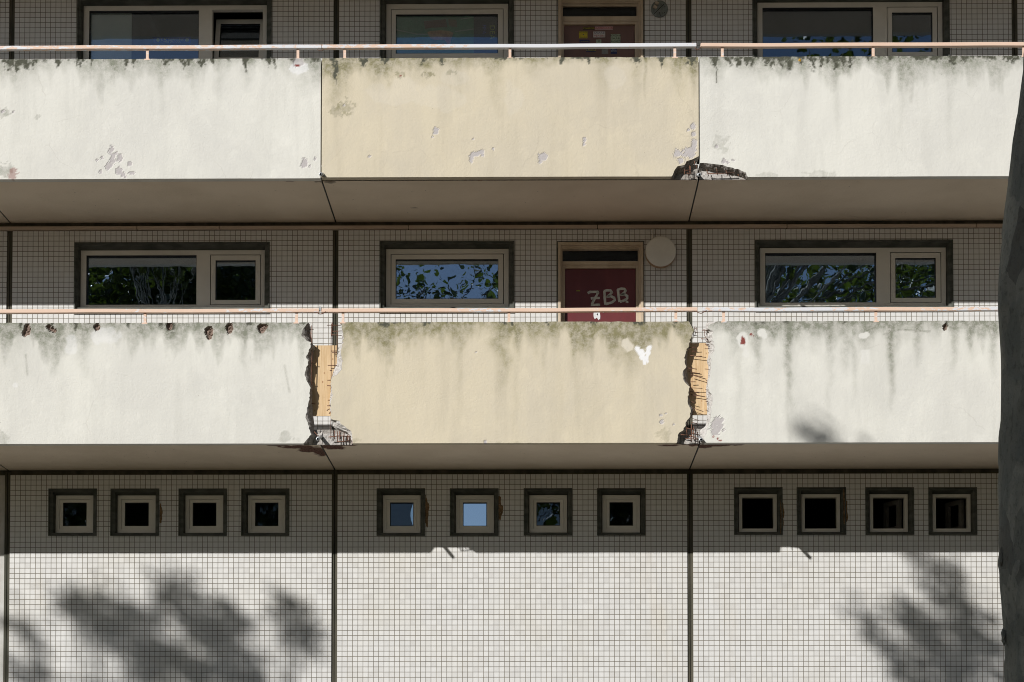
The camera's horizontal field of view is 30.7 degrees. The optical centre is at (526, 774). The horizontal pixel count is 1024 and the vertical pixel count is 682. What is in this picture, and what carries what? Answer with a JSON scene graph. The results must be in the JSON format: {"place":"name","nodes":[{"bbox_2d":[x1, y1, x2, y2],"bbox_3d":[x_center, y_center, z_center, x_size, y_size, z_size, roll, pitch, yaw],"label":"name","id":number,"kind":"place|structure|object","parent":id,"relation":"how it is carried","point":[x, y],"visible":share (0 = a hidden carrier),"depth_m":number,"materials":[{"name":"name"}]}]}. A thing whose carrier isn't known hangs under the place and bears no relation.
{"place":"outdoors","nodes":[
{"label":"outdoors","id":0,"kind":"place"},
{"bbox_2d":[0,0,1023,681],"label":"apartment building","id":1,"kind":"structure","parent":0,"point":[224,224],"depth_m":20.37,"materials":[{"name":"concrete"}]},
{"bbox_2d":[48,488,96,535],"bbox_3d":[-4.981,-2.873,20.573,0.532,0.521,0.212,0,-2,1],"label":"small window","id":2,"kind":"structure","parent":1,"relation":"in","point":[57,498],"depth_m":20.54,"materials":[{"name":"plastic"}]},
{"bbox_2d":[90,13,131,58],"bbox_3d":[-4.690,-8.136,20.816,0.569,0.997,0.005,0,-2,1],"label":"roller blind","id":3,"kind":"object","parent":1,"relation":"attached to","point":[111,28],"visible":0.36,"depth_m":20.82,"materials":[{"name":"grey fabric"}]},
{"bbox_2d":[110,488,158,535],"bbox_3d":[-4.296,-2.872,20.567,0.534,0.521,0.212,0,-2,1],"label":"small window","id":4,"kind":"structure","parent":1,"relation":"in","point":[119,498],"depth_m":20.54,"materials":[{"name":"plastic"}]},
{"bbox_2d":[153,37,190,42],"bbox_3d":[-3.951,-8.189,20.804,0.423,0.067,0.006,0,-2,1],"label":"fan banner","id":5,"kind":"object","parent":1,"relation":"attached to","point":[171,39],"visible":1,"depth_m":20.80,"materials":[{"name":"blue fabric"}]},
{"bbox_2d":[74,242,269,313],"bbox_3d":[-3.906,-5.465,20.651,2.160,0.797,0.212,0,-2,1],"label":"window","id":6,"kind":"structure","parent":1,"relation":"in","point":[207,254],"depth_m":20.64,"materials":[{"name":"plastic"}]},
{"bbox_2d":[77,0,271,58],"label":"window","id":7,"kind":"structure","parent":1,"relation":"in","point":[205,8],"depth_m":20.74,"materials":[{"name":"plastic"}]},
{"bbox_2d":[178,488,226,535],"bbox_3d":[-3.549,-2.871,20.561,0.532,0.521,0.212,0,-2,1],"label":"small window","id":8,"kind":"structure","parent":1,"relation":"in","point":[188,497],"depth_m":20.53,"materials":[{"name":"plastic"}]},
{"bbox_2d":[241,488,288,535],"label":"small window","id":9,"kind":"structure","parent":1,"relation":"in","point":[250,497],"depth_m":20.53,"materials":[{"name":"plastic"}]},
{"bbox_2d":[312,345,336,415],"bbox_3d":[-2.143,-4.059,19.243,0.376,0.733,0.018,0,-2,1],"label":"plywood board","id":10,"kind":"object","parent":1,"relation":"attached to","point":[324,356],"visible":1,"depth_m":19.23,"materials":[{"name":"beige wood"}]},
{"bbox_2d":[377,488,424,535],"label":"small window","id":11,"kind":"structure","parent":1,"relation":"in","point":[385,496],"depth_m":20.51,"materials":[{"name":"plastic"}]},
{"bbox_2d":[410,505,412,523],"bbox_3d":[-1.261,-2.860,20.563,0.031,0.250,0.002,0,-2,1],"label":"window film","id":12,"kind":"object","parent":1,"relation":"attached to","point":[411,514],"depth_m":20.56,"materials":[{"name":"blue plastic"}]},
{"bbox_2d":[379,241,513,307],"bbox_3d":[-0.872,-5.469,20.624,1.486,0.801,0.212,0,-2,1],"label":"window","id":13,"kind":"structure","parent":1,"relation":"in","point":[390,252],"depth_m":20.61,"materials":[{"name":"plastic"}]},
{"bbox_2d":[396,16,497,52],"bbox_3d":[-0.882,-8.225,20.768,1.196,0.537,0.006,0,-2,1],"label":"window","id":14,"kind":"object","parent":1,"relation":"attached to","point":[447,29],"visible":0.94,"depth_m":20.77,"materials":[{"name":"blue glass"}]},
{"bbox_2d":[380,0,513,57],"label":"window","id":15,"kind":"structure","parent":1,"relation":"in","point":[389,9],"depth_m":20.71,"materials":[{"name":"plastic"}]},
{"bbox_2d":[450,488,498,535],"bbox_3d":[-0.569,-2.869,20.534,0.533,0.523,0.212,0,-2,1],"label":"small window","id":16,"kind":"structure","parent":1,"relation":"in","point":[473,511],"depth_m":20.52,"materials":[{"name":"plastic"}]},
{"bbox_2d":[524,488,571,535],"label":"small window","id":17,"kind":"structure","parent":1,"relation":"in","point":[532,496],"depth_m":20.50,"materials":[{"name":"plastic"}]},
{"bbox_2d":[579,31,586,37],"bbox_3d":[0.632,-8.200,20.682,0.094,0.075,0.003,0,-2,1],"label":"sticker","id":18,"kind":"object","parent":1,"relation":"attached to","point":[582,34],"visible":1,"depth_m":20.68,"materials":[{"name":"yellow paper"}]},
{"bbox_2d":[580,40,589,42],"bbox_3d":[0.647,-8.129,20.680,0.111,0.031,0.002,0,-2,1],"label":"sticker","id":19,"kind":"object","parent":1,"relation":"attached to","point":[584,41],"visible":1,"depth_m":20.68,"materials":[{"name":"blue paper"}]},
{"bbox_2d":[583,27,593,29],"bbox_3d":[0.694,-8.272,20.684,0.125,0.030,0.002,0,-2,1],"label":"sticker","id":20,"kind":"object","parent":1,"relation":"attached to","point":[588,28],"visible":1,"depth_m":20.68,"materials":[{"name":"paper"}]},
{"bbox_2d":[586,49,595,51],"bbox_3d":[0.717,-8.030,20.676,0.111,0.038,0.002,0,-2,1],"label":"sticker","id":21,"kind":"object","parent":1,"relation":"attached to","point":[590,50],"visible":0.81,"depth_m":20.68,"materials":[{"name":"paper"}]},
{"bbox_2d":[593,31,604,36],"bbox_3d":[0.810,-8.204,20.681,0.133,0.066,0.002,0,-2,1],"label":"sticker","id":22,"kind":"object","parent":1,"relation":"attached to","point":[598,33],"visible":1,"depth_m":20.68,"materials":[{"name":"white paper"}]},
{"bbox_2d":[557,241,642,321],"bbox_3d":[0.819,-4.695,20.544,0.958,2.341,0.132,0,-2,1],"label":"door","id":23,"kind":"structure","parent":1,"relation":"in","point":[590,274],"depth_m":20.58,"materials":[{"name":"red wood"}]},
{"bbox_2d":[557,0,642,56],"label":"door","id":24,"kind":"structure","parent":1,"relation":"in","point":[572,15],"depth_m":20.67,"materials":[{"name":"red wood"}]},
{"bbox_2d":[595,26,612,29],"bbox_3d":[0.861,-8.275,20.683,0.202,0.037,0.002,0,-2,1],"label":"sticker","id":25,"kind":"object","parent":1,"relation":"attached to","point":[603,27],"visible":1,"depth_m":20.68,"materials":[{"name":"paper"}]},
{"bbox_2d":[602,49,607,53],"bbox_3d":[0.873,-8.016,20.674,0.071,0.064,0.002,0,-2,1],"label":"sticker","id":26,"kind":"object","parent":1,"relation":"attached to","point":[604,51],"visible":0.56,"depth_m":20.67,"materials":[{"name":"grey paper"}]},
{"bbox_2d":[611,49,616,53],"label":"sticker","id":27,"kind":"object","parent":1,"relation":"attached to","point":[613,51],"visible":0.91,"depth_m":20.67,"materials":[{"name":"blue paper"}]},
{"bbox_2d":[610,34,619,42],"bbox_3d":[0.992,-8.157,20.678,0.116,0.100,0.002,0,-2,1],"label":"sticker","id":28,"kind":"object","parent":1,"relation":"attached to","point":[615,38],"visible":1,"depth_m":20.68,"materials":[{"name":"paper"}]},
{"bbox_2d":[597,488,644,535],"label":"small window","id":29,"kind":"structure","parent":1,"relation":"in","point":[605,496],"depth_m":20.49,"materials":[{"name":"plastic"}]},
{"bbox_2d":[651,0,667,17],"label":"wall lamp","id":30,"kind":"object","parent":1,"relation":"attached to","point":[659,8],"visible":1,"depth_m":20.59,"materials":[{"name":"plastic"}]},
{"bbox_2d":[645,229,675,267],"bbox_3d":[1.475,-5.785,20.472,0.336,0.452,0.095,0,-2,1],"label":"wall lamp","id":31,"kind":"object","parent":1,"relation":"attached to","point":[660,251],"visible":1,"depth_m":20.42,"materials":[{"name":"plastic"}]},
{"bbox_2d":[687,343,707,414],"bbox_3d":[1.755,-4.072,19.210,0.356,0.741,0.018,0,-2,1],"label":"plywood board","id":32,"kind":"object","parent":1,"relation":"attached to","point":[699,365],"visible":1,"depth_m":19.20,"materials":[{"name":"beige wood"}]},
{"bbox_2d":[734,487,782,534],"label":"small window","id":33,"kind":"structure","parent":1,"relation":"in","point":[775,493],"depth_m":20.45,"materials":[{"name":"plastic"}]},
{"bbox_2d":[797,487,845,534],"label":"small window","id":34,"kind":"structure","parent":1,"relation":"in","point":[803,493],"depth_m":20.45,"materials":[{"name":"plastic"}]},
{"bbox_2d":[752,0,949,56],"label":"window","id":35,"kind":"structure","parent":1,"relation":"in","point":[882,10],"depth_m":20.67,"materials":[{"name":"plastic"}]},
{"bbox_2d":[755,239,953,307],"bbox_3d":[3.603,-5.472,20.585,2.174,0.797,0.212,0,-2,1],"label":"window","id":36,"kind":"structure","parent":1,"relation":"in","point":[886,252],"depth_m":20.57,"materials":[{"name":"plastic"}]},
{"bbox_2d":[865,487,913,534],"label":"small window","id":37,"kind":"structure","parent":1,"relation":"in","point":[905,493],"depth_m":20.47,"materials":[{"name":"plastic"}]},
{"bbox_2d":[928,487,976,534],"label":"small window","id":38,"kind":"structure","parent":1,"relation":"in","point":[968,493],"depth_m":20.46,"materials":[{"name":"plastic"}]},
{"bbox_2d":[997,54,1023,681],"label":"plane tree","id":39,"kind":"object","parent":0,"point":[1010,489],"visible":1,"depth_m":10.27,"materials":[{"name":"grey plant"}]}
]}

